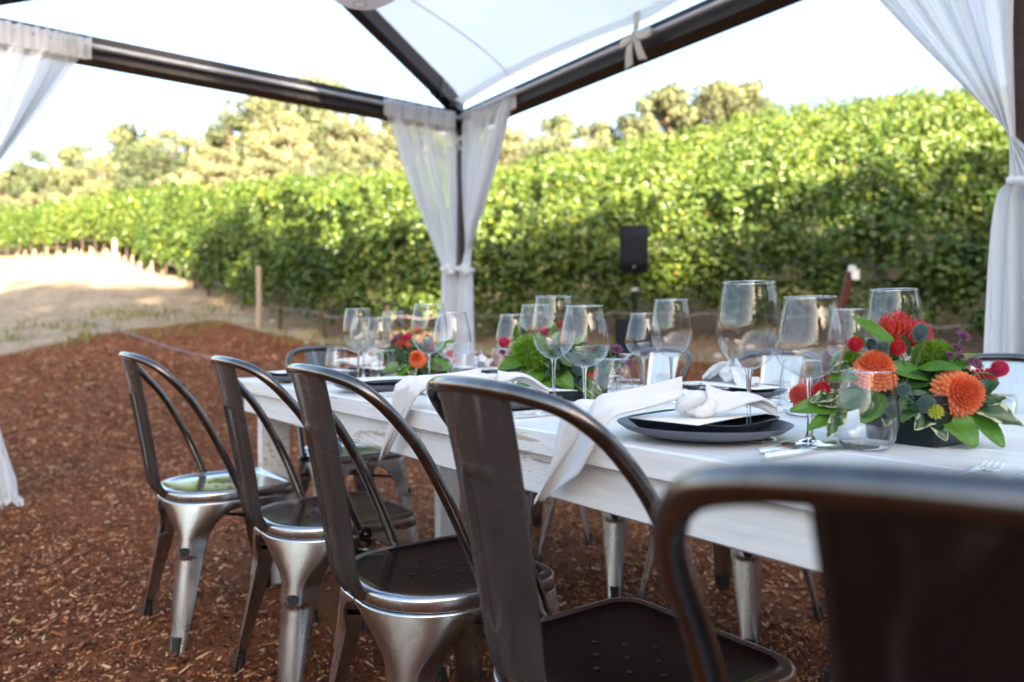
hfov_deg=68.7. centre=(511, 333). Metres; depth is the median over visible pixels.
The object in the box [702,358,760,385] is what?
linen napkin
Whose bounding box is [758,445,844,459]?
table knife
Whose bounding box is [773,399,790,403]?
fork
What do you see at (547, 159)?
grapevine
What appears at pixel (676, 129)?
pine tree
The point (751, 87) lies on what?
pine tree
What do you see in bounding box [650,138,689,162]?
grapevine
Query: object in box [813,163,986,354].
grapevine
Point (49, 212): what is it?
grapevine
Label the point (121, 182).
oak tree
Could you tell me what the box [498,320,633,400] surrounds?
flower centrepiece
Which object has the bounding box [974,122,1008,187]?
grapevine
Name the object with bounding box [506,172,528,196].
grapevine
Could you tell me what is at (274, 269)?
grapevine
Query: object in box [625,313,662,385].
wine glass
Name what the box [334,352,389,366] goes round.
linen napkin
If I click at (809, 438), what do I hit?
wine glass
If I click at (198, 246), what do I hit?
grapevine
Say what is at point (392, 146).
oak tree
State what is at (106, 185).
oak tree
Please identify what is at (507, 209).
grapevine
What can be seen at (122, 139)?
conifer tree
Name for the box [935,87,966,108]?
grapevine
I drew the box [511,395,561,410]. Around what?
dinner plate
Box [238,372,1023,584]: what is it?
farm table
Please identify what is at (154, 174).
oak tree
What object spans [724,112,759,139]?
grapevine
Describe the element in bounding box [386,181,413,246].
grapevine
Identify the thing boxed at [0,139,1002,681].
ground
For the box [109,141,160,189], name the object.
oak tree
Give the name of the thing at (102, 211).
grapevine
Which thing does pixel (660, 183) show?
grapevine
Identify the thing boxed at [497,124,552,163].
oak tree
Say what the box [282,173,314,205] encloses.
grapevine
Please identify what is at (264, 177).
grapevine
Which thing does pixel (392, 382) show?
salad plate
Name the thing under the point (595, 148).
grapevine
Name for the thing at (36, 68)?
sheer curtain
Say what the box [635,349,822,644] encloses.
metal chair
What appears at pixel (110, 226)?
grapevine
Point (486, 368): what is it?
menu card
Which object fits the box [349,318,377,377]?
wine glass
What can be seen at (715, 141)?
grapevine
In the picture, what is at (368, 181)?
grapevine
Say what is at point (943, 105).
grapevine
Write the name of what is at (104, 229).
grapevine
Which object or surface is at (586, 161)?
grapevine
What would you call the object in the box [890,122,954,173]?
grapevine
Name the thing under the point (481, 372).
dinner plate
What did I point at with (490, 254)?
grapevine
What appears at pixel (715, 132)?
grapevine
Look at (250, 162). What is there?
oak tree
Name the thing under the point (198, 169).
oak tree
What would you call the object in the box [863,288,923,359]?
wine glass
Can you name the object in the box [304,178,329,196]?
grapevine
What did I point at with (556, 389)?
menu card
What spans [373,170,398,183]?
grapevine
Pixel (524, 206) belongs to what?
grapevine
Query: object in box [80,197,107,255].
grapevine
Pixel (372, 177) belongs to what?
grapevine
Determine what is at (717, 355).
field stone
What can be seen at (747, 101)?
pine tree
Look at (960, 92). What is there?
grapevine
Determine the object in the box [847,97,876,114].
grapevine
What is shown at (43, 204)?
grapevine
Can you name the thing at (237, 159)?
conifer tree
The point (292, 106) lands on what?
conifer tree
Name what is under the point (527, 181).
grapevine
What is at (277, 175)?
grapevine
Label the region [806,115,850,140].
grapevine
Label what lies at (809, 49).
sky
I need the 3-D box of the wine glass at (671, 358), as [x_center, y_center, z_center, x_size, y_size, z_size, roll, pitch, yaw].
[0.378,0.042,1.780,0.099,0.245,0.099,0,0,6]
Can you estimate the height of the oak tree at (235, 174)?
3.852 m
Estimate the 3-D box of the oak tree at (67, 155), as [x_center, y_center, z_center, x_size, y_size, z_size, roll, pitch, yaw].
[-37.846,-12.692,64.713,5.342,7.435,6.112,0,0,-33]
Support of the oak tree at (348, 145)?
on the ground
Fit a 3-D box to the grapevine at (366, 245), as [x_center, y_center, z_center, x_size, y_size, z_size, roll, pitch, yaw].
[-2.104,-1.103,12.394,2.165,2.739,0.962,0,0,22]
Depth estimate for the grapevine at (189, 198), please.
24.20 m
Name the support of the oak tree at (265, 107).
on the ground
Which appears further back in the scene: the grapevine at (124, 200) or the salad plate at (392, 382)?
the grapevine at (124, 200)
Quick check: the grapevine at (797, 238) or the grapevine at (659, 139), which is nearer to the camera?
the grapevine at (797, 238)
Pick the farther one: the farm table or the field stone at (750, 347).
the field stone at (750, 347)
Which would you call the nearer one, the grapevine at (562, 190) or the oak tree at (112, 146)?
the grapevine at (562, 190)
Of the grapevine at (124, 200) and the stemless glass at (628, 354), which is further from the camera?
the grapevine at (124, 200)
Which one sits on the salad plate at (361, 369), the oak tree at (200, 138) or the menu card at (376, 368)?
the menu card at (376, 368)
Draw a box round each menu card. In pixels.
[357,376,405,380]
[359,366,385,369]
[453,366,497,369]
[530,387,577,390]
[629,407,789,425]
[682,381,787,389]
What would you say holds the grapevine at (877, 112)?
on the ground
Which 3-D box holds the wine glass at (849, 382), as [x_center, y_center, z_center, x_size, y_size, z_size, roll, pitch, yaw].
[0.747,0.055,1.660,0.100,0.219,0.100,0,0,-36]
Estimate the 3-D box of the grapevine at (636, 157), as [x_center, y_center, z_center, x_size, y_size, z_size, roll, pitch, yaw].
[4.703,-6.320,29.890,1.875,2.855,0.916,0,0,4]
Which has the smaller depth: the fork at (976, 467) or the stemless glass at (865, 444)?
the fork at (976, 467)
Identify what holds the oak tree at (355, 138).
on the ground
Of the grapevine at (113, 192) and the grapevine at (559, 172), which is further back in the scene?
the grapevine at (113, 192)
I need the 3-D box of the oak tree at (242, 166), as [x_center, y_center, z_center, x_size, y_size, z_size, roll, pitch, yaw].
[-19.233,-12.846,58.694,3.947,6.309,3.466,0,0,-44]
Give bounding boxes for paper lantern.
[333,0,393,9]
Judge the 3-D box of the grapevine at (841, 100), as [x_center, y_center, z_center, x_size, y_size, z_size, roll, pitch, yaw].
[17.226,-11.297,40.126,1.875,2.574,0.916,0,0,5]
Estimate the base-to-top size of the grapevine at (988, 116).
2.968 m
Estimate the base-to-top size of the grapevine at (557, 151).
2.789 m
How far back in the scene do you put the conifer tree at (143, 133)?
64.27 m
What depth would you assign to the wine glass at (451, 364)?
1.91 m
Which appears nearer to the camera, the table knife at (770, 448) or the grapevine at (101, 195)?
the table knife at (770, 448)
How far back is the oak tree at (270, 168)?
48.70 m
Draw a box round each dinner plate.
[269,374,291,382]
[332,383,394,392]
[340,371,390,376]
[447,370,497,373]
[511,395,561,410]
[608,377,624,383]
[617,416,793,443]
[682,386,787,397]
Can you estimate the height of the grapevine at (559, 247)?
2.658 m
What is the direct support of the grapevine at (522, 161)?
on the ground
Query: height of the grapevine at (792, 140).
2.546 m
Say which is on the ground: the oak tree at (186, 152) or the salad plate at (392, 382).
the oak tree at (186, 152)
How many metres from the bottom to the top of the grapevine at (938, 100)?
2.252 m
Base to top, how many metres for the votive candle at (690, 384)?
0.063 m
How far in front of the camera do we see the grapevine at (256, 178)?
34.91 m
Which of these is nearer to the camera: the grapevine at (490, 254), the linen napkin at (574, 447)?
the linen napkin at (574, 447)
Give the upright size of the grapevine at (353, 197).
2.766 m
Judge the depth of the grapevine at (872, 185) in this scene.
13.29 m
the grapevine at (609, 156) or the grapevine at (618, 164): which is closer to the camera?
the grapevine at (618, 164)
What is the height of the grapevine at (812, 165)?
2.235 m
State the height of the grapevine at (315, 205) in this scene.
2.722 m
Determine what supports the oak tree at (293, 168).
on the ground
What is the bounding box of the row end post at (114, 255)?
[113,238,116,271]
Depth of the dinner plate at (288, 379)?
2.46 m
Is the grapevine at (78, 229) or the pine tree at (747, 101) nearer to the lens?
the grapevine at (78, 229)
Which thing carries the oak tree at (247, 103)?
on the ground
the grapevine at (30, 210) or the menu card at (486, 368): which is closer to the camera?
the menu card at (486, 368)
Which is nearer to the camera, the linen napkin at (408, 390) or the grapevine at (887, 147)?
the linen napkin at (408, 390)
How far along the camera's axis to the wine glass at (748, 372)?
1.17 m
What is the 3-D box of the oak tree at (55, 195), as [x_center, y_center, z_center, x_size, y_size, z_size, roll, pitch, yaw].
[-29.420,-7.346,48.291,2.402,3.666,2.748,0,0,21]
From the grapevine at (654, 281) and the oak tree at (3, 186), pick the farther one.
the oak tree at (3, 186)
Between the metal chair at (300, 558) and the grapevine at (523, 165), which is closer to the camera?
the metal chair at (300, 558)
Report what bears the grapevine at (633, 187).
on the ground
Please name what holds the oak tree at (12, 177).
on the ground
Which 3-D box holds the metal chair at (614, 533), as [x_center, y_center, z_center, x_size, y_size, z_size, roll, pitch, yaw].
[0.420,0.484,2.859,0.523,0.863,0.464,0,0,-36]
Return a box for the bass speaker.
[615,319,652,355]
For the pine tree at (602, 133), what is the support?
on the ground
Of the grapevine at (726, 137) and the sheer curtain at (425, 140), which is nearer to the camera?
the sheer curtain at (425, 140)
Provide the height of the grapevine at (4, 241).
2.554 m
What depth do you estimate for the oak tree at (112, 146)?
64.29 m
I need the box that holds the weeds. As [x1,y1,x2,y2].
[0,298,974,386]
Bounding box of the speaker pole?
[632,272,637,318]
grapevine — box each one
[0,203,17,250]
[0,214,17,258]
[5,210,30,257]
[9,206,28,244]
[16,213,45,258]
[23,207,41,246]
[31,216,55,257]
[34,199,50,250]
[41,198,67,254]
[45,198,66,220]
[56,197,80,256]
[60,203,75,249]
[69,195,93,256]
[72,196,89,249]
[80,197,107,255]
[82,195,100,248]
[92,201,110,257]
[93,188,110,249]
[97,202,114,259]
[105,195,115,250]
[106,203,128,261]
[107,188,120,202]
[113,201,137,264]
[117,195,136,254]
[118,194,142,267]
[119,187,137,200]
[127,211,143,270]
[128,188,139,201]
[133,191,161,271]
[139,187,159,209]
[139,205,169,274]
[146,181,183,276]
[157,183,200,281]
[163,185,189,263]
[170,183,215,288]
[180,182,203,197]
[181,190,201,209]
[186,190,226,296]
[201,185,247,303]
[203,185,214,197]
[205,186,231,216]
[218,178,255,224]
[218,192,269,310]
[238,189,323,329]
[244,200,266,251]
[246,179,268,206]
[249,174,261,183]
[254,186,294,294]
[256,188,287,222]
[257,174,272,199]
[258,180,283,204]
[272,174,297,191]
[273,173,290,188]
[278,175,324,222]
[279,199,369,338]
[280,185,334,263]
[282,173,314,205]
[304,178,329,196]
[309,184,372,232]
[313,182,328,205]
[316,180,389,290]
[321,174,342,193]
[324,175,356,209]
[333,183,440,342]
[340,171,371,189]
[344,188,389,213]
[357,172,403,206]
[362,167,388,190]
[365,179,388,196]
[369,182,411,264]
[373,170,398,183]
[375,171,438,287]
[385,168,405,180]
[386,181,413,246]
[397,168,405,186]
[411,208,537,343]
[472,173,531,295]
[481,186,529,234]
[485,166,519,203]
[485,178,526,212]
[494,174,626,343]
[495,164,520,184]
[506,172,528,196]
[511,186,596,281]
[512,156,556,200]
[512,159,542,173]
[513,158,544,180]
[517,154,549,179]
[518,165,579,234]
[521,158,583,217]
[536,150,559,171]
[537,153,579,178]
[553,152,586,171]
[557,150,598,189]
[564,147,593,162]
[572,146,601,169]
[573,162,631,209]
[574,152,613,174]
[579,164,636,257]
[587,168,674,287]
[588,155,619,171]
[590,148,615,162]
[592,187,749,342]
[602,150,632,167]
[609,153,648,194]
[610,140,650,172]
[620,141,650,161]
[623,143,676,198]
[631,130,664,155]
[634,132,712,236]
[641,134,690,203]
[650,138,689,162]
[651,133,688,156]
[654,150,752,252]
[674,127,704,146]
[675,143,730,187]
[683,134,726,158]
[686,124,725,157]
[688,137,735,174]
[691,128,723,141]
[697,180,840,347]
[700,151,773,244]
[708,126,724,139]
[717,119,747,153]
[723,123,787,180]
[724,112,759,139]
[724,115,765,154]
[730,113,760,129]
[732,129,783,170]
[734,135,844,278]
[755,114,786,133]
[756,107,795,145]
[761,106,789,123]
[766,144,842,222]
[767,122,805,147]
[771,130,844,181]
[778,116,826,169]
[787,102,822,133]
[789,98,818,116]
[791,106,831,136]
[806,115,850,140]
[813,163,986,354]
[817,100,850,123]
[818,98,846,119]
[818,114,871,172]
[824,132,935,277]
[825,104,855,131]
[834,121,902,201]
[838,137,918,203]
[845,96,888,137]
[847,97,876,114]
[851,102,884,117]
[862,94,898,132]
[872,103,923,150]
[877,92,901,107]
[884,90,930,129]
[885,94,913,119]
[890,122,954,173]
[898,93,935,126]
[904,110,985,197]
[906,81,936,108]
[914,96,970,144]
[916,150,1008,263]
[921,94,949,107]
[928,91,971,132]
[931,188,998,337]
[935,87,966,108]
[938,94,973,112]
[945,106,1006,177]
[951,85,980,107]
[968,99,1005,144]
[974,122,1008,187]
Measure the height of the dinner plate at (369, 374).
0.024 m
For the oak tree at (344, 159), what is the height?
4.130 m
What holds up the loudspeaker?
on the speaker pole
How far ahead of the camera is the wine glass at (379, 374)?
2.58 m
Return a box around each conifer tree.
[112,138,125,179]
[137,127,148,163]
[142,118,159,182]
[188,130,196,171]
[227,134,241,172]
[240,109,254,164]
[279,103,306,161]
[295,74,306,116]
[358,116,370,163]
[611,135,618,150]
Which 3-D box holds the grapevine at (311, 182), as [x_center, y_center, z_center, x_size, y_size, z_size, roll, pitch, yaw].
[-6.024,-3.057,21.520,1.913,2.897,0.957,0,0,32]
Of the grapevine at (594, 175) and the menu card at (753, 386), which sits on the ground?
the grapevine at (594, 175)
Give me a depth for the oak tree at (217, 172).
50.41 m
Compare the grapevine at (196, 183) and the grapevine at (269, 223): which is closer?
the grapevine at (269, 223)
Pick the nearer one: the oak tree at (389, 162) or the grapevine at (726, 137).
the grapevine at (726, 137)
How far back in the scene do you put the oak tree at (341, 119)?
63.03 m
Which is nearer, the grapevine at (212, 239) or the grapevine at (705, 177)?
the grapevine at (705, 177)
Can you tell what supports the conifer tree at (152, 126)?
on the ground
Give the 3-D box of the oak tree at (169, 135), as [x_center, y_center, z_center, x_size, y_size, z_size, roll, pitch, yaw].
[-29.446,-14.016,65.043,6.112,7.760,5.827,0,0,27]
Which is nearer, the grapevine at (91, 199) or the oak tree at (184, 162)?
the grapevine at (91, 199)
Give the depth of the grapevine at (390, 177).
16.18 m
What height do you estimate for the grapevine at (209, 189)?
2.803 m
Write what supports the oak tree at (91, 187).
on the ground
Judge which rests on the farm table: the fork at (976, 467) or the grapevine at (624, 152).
the fork at (976, 467)
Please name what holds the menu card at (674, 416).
on the salad plate at (758, 423)
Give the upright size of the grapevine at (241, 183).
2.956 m
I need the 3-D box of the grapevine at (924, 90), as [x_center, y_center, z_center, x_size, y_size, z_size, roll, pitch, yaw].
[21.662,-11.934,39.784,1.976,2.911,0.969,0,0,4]
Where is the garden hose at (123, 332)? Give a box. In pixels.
[16,306,210,358]
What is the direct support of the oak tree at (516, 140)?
on the ground
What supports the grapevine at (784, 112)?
on the ground
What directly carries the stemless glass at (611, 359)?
on the farm table
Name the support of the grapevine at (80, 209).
on the ground
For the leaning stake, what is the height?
1.371 m
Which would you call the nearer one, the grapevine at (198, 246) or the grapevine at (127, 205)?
the grapevine at (198, 246)
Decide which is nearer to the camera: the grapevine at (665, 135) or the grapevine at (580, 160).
the grapevine at (580, 160)
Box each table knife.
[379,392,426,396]
[513,410,540,412]
[513,411,552,418]
[754,440,837,456]
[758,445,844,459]
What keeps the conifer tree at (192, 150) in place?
on the ground
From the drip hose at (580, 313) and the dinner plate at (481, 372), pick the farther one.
the drip hose at (580, 313)
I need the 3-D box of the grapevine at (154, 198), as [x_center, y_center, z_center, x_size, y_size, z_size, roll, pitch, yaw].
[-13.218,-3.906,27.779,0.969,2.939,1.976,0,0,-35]
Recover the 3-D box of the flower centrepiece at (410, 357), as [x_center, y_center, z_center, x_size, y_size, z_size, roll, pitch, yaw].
[-0.326,0.068,2.586,0.277,0.194,0.211,0,0,0]
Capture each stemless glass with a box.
[370,350,397,366]
[591,358,632,398]
[609,354,643,388]
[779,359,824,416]
[831,369,899,451]
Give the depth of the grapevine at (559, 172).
30.03 m
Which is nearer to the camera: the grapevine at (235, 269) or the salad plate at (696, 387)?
the salad plate at (696, 387)
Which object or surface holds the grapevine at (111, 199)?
on the ground
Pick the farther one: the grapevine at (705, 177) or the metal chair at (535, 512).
the grapevine at (705, 177)
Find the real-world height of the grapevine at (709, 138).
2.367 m
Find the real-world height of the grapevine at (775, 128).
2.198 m
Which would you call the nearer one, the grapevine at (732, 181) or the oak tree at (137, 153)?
the grapevine at (732, 181)
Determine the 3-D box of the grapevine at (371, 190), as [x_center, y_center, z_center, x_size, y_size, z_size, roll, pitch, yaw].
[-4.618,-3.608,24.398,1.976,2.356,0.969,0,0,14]
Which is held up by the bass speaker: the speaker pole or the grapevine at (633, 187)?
the speaker pole
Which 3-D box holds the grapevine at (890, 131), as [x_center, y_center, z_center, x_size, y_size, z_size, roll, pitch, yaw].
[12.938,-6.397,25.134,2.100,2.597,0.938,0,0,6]
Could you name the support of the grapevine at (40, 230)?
on the ground
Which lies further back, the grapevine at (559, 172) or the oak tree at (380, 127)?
the oak tree at (380, 127)
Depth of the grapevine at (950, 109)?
28.59 m
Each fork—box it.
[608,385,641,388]
[770,399,784,401]
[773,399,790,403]
[968,460,1004,470]
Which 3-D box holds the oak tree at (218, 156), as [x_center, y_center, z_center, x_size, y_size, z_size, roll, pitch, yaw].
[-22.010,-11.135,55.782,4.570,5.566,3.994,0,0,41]
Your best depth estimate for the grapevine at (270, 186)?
26.19 m
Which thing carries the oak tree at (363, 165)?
on the ground
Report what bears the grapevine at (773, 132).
on the ground
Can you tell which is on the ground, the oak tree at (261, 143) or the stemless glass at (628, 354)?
the oak tree at (261, 143)
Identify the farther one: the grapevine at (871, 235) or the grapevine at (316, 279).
the grapevine at (316, 279)
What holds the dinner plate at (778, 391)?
on the farm table
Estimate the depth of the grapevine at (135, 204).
27.44 m
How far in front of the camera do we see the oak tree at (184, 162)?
56.55 m
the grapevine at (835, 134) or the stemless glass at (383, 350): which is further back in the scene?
the grapevine at (835, 134)
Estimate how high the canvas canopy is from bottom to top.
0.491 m
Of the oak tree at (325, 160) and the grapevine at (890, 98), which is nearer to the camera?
the grapevine at (890, 98)
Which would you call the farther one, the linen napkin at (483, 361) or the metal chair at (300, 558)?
the linen napkin at (483, 361)
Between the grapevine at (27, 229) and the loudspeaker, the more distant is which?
the grapevine at (27, 229)
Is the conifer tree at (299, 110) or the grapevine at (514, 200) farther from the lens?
the conifer tree at (299, 110)
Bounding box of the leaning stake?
[820,265,859,381]
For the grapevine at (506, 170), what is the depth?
34.27 m
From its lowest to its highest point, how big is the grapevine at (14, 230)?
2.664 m
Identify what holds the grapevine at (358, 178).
on the ground
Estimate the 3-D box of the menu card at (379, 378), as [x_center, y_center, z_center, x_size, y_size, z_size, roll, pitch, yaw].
[-0.349,0.129,2.155,0.280,0.004,0.125,0,0,-36]
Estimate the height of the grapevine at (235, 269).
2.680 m
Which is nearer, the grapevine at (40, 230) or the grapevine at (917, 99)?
the grapevine at (917, 99)
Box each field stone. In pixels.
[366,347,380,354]
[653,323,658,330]
[713,353,721,357]
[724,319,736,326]
[746,345,755,349]
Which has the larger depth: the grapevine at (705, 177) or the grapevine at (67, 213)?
the grapevine at (67, 213)
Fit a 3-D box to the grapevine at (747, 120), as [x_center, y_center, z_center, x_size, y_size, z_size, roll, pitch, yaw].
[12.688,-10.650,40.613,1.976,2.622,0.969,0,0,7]
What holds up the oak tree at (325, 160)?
on the ground
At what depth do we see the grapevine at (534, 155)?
34.21 m
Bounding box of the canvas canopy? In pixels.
[376,0,678,104]
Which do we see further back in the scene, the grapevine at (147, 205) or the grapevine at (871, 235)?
the grapevine at (147, 205)
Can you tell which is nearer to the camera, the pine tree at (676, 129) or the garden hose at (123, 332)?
the garden hose at (123, 332)
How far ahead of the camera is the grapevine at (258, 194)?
22.22 m
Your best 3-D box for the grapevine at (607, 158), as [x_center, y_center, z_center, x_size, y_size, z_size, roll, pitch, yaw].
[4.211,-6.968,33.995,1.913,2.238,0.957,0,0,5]
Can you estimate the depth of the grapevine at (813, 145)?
21.29 m
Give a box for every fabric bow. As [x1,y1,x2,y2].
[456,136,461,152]
[620,10,650,69]
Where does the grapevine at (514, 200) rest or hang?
on the ground
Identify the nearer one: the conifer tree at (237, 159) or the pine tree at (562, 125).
the conifer tree at (237, 159)
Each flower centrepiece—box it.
[377,325,457,375]
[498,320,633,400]
[788,308,1023,447]
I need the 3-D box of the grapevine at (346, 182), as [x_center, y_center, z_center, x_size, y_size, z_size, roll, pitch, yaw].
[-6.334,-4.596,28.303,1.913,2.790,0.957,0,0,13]
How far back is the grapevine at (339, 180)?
39.42 m
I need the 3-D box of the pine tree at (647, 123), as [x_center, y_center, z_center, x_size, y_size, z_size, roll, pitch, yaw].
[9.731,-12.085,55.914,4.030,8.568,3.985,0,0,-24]
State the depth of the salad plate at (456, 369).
2.79 m
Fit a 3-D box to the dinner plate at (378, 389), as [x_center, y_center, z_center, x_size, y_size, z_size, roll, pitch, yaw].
[-0.373,0.152,2.137,0.271,0.024,0.271,0,0,-36]
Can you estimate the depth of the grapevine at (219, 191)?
25.91 m
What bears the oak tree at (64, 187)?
on the ground
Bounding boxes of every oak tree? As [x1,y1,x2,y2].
[0,146,57,193]
[0,166,46,194]
[0,175,29,203]
[0,194,14,206]
[2,187,37,213]
[14,191,38,213]
[29,192,70,212]
[36,190,61,212]
[37,167,95,195]
[38,142,99,193]
[43,164,77,187]
[57,170,92,198]
[70,156,124,193]
[76,179,105,199]
[92,119,162,181]
[94,181,118,199]
[108,143,133,174]
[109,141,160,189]
[109,175,141,196]
[123,148,190,188]
[129,168,167,191]
[142,125,203,185]
[163,167,188,186]
[165,153,209,183]
[176,172,205,189]
[177,142,215,166]
[185,162,211,183]
[188,145,241,189]
[196,129,240,160]
[197,108,258,177]
[204,163,241,189]
[215,96,298,154]
[218,167,242,187]
[237,157,273,182]
[241,128,277,175]
[243,99,290,159]
[243,108,314,175]
[250,161,287,186]
[265,127,320,175]
[280,143,329,188]
[286,72,351,169]
[299,110,352,165]
[304,121,357,172]
[309,155,344,186]
[318,127,369,156]
[327,151,366,180]
[328,123,385,174]
[345,157,385,179]
[366,126,401,177]
[366,132,401,168]
[370,99,405,144]
[372,156,403,179]
[378,121,394,168]
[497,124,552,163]
[497,140,524,171]
[499,124,527,165]
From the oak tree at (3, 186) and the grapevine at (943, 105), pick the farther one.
the oak tree at (3, 186)
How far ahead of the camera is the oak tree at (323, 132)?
57.25 m
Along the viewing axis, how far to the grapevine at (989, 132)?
20.84 m
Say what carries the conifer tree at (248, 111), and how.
on the ground
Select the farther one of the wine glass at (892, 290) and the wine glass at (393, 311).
the wine glass at (393, 311)
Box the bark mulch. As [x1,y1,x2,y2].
[0,331,847,681]
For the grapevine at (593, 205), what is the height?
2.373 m
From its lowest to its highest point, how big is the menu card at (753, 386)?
0.004 m
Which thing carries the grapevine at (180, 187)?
on the ground
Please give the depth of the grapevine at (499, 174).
26.68 m
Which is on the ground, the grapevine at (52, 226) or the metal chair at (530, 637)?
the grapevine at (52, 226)
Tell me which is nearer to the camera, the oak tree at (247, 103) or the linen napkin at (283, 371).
the linen napkin at (283, 371)
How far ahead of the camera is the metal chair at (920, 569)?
0.32 m
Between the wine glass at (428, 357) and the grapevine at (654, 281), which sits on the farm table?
the wine glass at (428, 357)
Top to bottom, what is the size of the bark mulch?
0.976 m
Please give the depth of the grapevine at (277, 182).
29.83 m
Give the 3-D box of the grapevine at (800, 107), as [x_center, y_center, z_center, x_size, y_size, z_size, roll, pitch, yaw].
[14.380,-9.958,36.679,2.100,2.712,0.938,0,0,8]
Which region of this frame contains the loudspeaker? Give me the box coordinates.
[620,225,647,272]
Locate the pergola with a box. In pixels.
[0,0,1023,274]
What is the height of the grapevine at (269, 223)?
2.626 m
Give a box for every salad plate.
[268,372,287,375]
[341,367,382,371]
[363,379,401,385]
[453,367,504,371]
[609,374,620,379]
[626,409,779,432]
[683,384,780,391]
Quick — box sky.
[0,0,964,178]
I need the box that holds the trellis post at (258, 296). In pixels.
[256,266,261,327]
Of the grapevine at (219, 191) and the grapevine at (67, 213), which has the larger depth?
the grapevine at (67, 213)
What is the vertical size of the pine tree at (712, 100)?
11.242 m
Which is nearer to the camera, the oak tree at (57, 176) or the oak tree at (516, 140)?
the oak tree at (57, 176)
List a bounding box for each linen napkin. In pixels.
[266,369,356,372]
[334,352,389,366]
[379,368,548,460]
[473,350,493,367]
[534,376,776,504]
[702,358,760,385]
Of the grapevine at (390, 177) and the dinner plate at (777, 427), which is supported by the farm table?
the dinner plate at (777, 427)
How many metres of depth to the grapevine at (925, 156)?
16.89 m
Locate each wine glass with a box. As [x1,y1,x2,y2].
[343,308,373,377]
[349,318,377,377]
[364,317,393,376]
[380,311,406,335]
[410,303,446,394]
[432,312,471,372]
[495,314,528,383]
[518,304,552,342]
[531,295,576,409]
[559,305,609,398]
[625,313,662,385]
[650,299,692,403]
[716,280,781,442]
[774,295,846,447]
[825,308,869,387]
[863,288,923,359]
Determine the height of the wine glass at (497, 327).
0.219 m
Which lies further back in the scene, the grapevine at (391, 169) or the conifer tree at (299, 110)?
the conifer tree at (299, 110)
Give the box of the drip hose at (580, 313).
[154,260,975,328]
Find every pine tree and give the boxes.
[519,111,580,164]
[558,118,619,158]
[613,79,704,147]
[617,112,662,147]
[660,104,695,146]
[681,77,757,133]
[708,93,771,127]
[724,78,784,120]
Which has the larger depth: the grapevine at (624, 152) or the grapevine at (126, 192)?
the grapevine at (126, 192)
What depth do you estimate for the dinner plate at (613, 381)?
2.31 m
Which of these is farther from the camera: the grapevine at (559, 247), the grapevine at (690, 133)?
the grapevine at (690, 133)
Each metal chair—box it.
[118,352,318,658]
[210,355,445,681]
[286,346,412,579]
[286,363,559,681]
[426,375,795,681]
[464,345,592,545]
[534,347,691,598]
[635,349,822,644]
[651,459,1023,681]
[823,353,1023,681]
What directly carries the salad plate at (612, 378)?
on the dinner plate at (613, 381)
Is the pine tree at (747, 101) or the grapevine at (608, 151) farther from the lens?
the pine tree at (747, 101)
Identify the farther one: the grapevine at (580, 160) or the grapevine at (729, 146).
the grapevine at (729, 146)
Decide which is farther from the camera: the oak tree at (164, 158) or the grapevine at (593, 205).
the oak tree at (164, 158)
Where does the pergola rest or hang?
on the ground
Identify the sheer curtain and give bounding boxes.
[0,20,91,508]
[383,97,457,367]
[455,89,515,365]
[879,0,1023,353]
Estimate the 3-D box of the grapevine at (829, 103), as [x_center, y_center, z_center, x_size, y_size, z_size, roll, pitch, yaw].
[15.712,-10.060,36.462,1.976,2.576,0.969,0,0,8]
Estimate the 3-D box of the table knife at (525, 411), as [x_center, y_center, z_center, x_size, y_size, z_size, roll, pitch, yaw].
[0.092,0.160,1.540,0.225,0.012,0.015,0,0,-37]
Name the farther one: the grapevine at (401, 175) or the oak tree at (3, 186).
the oak tree at (3, 186)
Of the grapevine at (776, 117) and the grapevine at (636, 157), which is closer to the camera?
the grapevine at (636, 157)
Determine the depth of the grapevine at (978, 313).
9.17 m
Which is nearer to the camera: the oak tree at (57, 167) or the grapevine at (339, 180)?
the grapevine at (339, 180)
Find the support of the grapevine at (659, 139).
on the ground
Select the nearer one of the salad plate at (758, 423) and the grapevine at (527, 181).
the salad plate at (758, 423)
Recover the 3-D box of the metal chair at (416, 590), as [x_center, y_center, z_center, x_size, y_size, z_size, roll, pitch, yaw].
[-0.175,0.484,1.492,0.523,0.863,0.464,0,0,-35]
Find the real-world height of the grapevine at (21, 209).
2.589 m
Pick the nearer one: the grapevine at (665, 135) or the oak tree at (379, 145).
the grapevine at (665, 135)
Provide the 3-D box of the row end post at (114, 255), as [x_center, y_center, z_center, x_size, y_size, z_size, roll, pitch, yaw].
[-12.350,-2.383,23.300,0.114,1.120,0.120,0,0,0]
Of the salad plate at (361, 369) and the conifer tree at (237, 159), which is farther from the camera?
the conifer tree at (237, 159)
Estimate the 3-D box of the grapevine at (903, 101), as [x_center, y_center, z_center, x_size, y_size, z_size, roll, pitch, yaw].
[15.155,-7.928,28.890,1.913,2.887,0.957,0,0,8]
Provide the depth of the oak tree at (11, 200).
57.72 m
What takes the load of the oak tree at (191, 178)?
on the ground
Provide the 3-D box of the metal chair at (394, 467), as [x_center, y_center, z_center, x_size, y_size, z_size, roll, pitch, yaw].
[-0.687,0.484,3.073,0.464,0.863,0.523,0,0,-36]
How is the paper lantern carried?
hanging from the pergola

